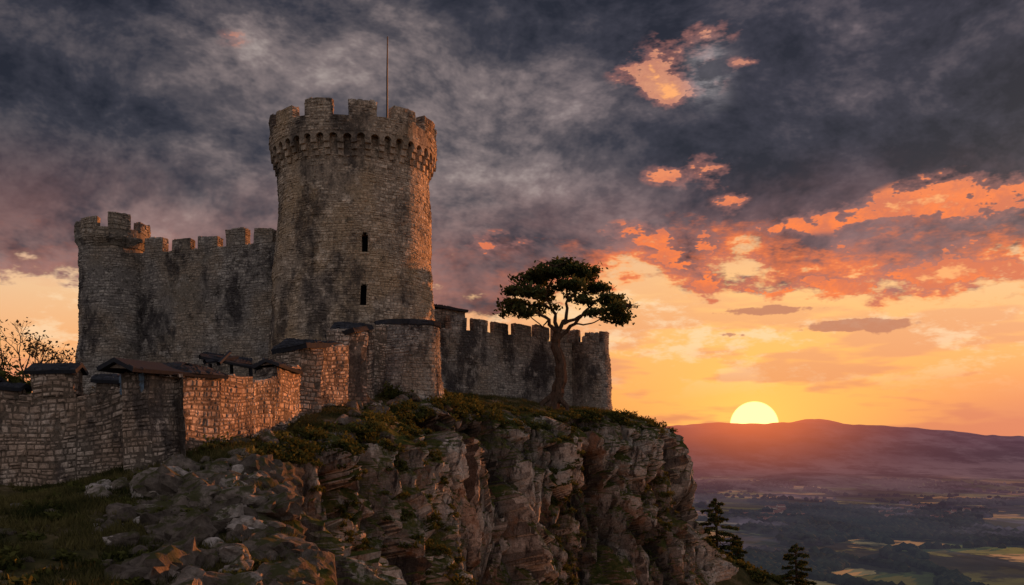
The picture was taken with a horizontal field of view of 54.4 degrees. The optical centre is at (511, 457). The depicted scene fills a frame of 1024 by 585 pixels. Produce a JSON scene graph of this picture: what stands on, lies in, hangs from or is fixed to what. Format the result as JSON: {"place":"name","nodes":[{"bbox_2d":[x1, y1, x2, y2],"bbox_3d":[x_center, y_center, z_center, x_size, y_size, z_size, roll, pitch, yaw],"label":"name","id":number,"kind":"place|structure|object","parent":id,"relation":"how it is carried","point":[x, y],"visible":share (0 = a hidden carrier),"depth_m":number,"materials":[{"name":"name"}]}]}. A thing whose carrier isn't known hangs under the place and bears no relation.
{"place":"outdoors","nodes":[
{"label":"outdoors","id":0,"kind":"place"},
{"bbox_2d":[0,390,612,584],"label":"hilltop ground","id":1,"kind":"structure","parent":0,"point":[47,543],"depth_m":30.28,"materials":[{"name":"green plant"}]},
{"bbox_2d":[0,317,95,394],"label":"autumn tree","id":2,"kind":"object","parent":1,"relation":"on","point":[36,352],"visible":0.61,"depth_m":50.34,"materials":[{"name":"brown plant"}]},
{"bbox_2d":[0,318,443,485],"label":"ruined rampart","id":3,"kind":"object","parent":1,"relation":"on","point":[57,424],"visible":0.75,"depth_m":43.49,"materials":[{"name":"stone"}]},
{"bbox_2d":[0,362,31,393],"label":"bush","id":4,"kind":"object","parent":3,"relation":"attached to","point":[10,378],"visible":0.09,"depth_m":45.91,"materials":[{"name":"green plant"}]},
{"bbox_2d":[0,392,444,584],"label":"boulder pile","id":5,"kind":"object","parent":1,"relation":"on","point":[182,534],"visible":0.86,"depth_m":31.80,"materials":[{"name":"grey stone"}]},
{"bbox_2d":[492,255,639,410],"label":"umbrella pine tree","id":6,"kind":"object","parent":1,"relation":"on","point":[541,274],"visible":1,"depth_m":85.41,"materials":[{"name":"green plant"}]},
{"bbox_2d":[209,398,738,584],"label":"cliff","id":7,"kind":"structure","parent":0,"point":[497,492],"depth_m":69.73,"materials":[{"name":"stone"}]},
{"bbox_2d":[74,97,611,409],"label":"castle","id":8,"kind":"structure","parent":7,"relation":"on","point":[349,239],"depth_m":80.69,"materials":[{"name":"stone"}]},
{"bbox_2d":[386,36,387,117],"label":"flagpole","id":9,"kind":"object","parent":8,"relation":"on","point":[387,82],"visible":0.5,"depth_m":79.95,"materials":[{"name":"grey metal"}]},
{"bbox_2d":[0,381,721,584],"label":"cliff shrubs","id":10,"kind":"object","parent":7,"relation":"on","point":[472,404],"visible":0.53,"depth_m":53.96,"materials":[{"name":"green plant"}]},
{"bbox_2d":[0,0,1023,435],"label":"sky","id":11,"kind":"structure","parent":0,"point":[808,209],"materials":[{"name":"grey"}]},
{"bbox_2d":[715,559,779,584],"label":"hillside","id":12,"kind":"structure","parent":0,"point":[741,577],"depth_m":109.40,"materials":[{"name":"green plant"}]},
{"bbox_2d":[698,498,744,556],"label":"pine tree","id":13,"kind":"object","parent":12,"relation":"on","point":[715,520],"visible":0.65,"depth_m":116.46,"materials":[{"name":"green plant"}]},
{"bbox_2d":[730,535,747,563],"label":"pine tree","id":14,"kind":"object","parent":12,"relation":"on","point":[738,554],"visible":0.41,"depth_m":118.75,"materials":[{"name":"green plant"}]},
{"bbox_2d":[718,548,793,584],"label":"hillside shrubs","id":15,"kind":"object","parent":12,"relation":"on","point":[754,571],"visible":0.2,"depth_m":111.75,"materials":[{"name":"green plant"}]},
{"bbox_2d":[778,543,816,584],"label":"pine tree","id":16,"kind":"object","parent":12,"relation":"on","point":[799,577],"visible":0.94,"depth_m":115.70,"materials":[{"name":"green plant"}]},
{"bbox_2d":[666,419,1023,584],"bbox_3d":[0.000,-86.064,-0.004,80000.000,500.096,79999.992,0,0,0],"label":"ground","id":17,"kind":"structure","parent":0,"point":[820,453],"depth_m":5804.26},
{"bbox_2d":[693,475,1023,584],"bbox_3d":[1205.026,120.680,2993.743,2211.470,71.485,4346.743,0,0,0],"label":"distant trees","id":18,"kind":"object","parent":17,"relation":"on","point":[968,528],"visible":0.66,"depth_m":2013.93,"materials":[{"name":"green plant"}]},
{"bbox_2d":[743,504,983,519],"bbox_3d":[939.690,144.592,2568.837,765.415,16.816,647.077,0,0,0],"label":"village","id":19,"kind":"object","parent":17,"relation":"on","point":[778,507],"visible":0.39,"depth_m":2592.91,"materials":[{"name":"paint"}]}
]}

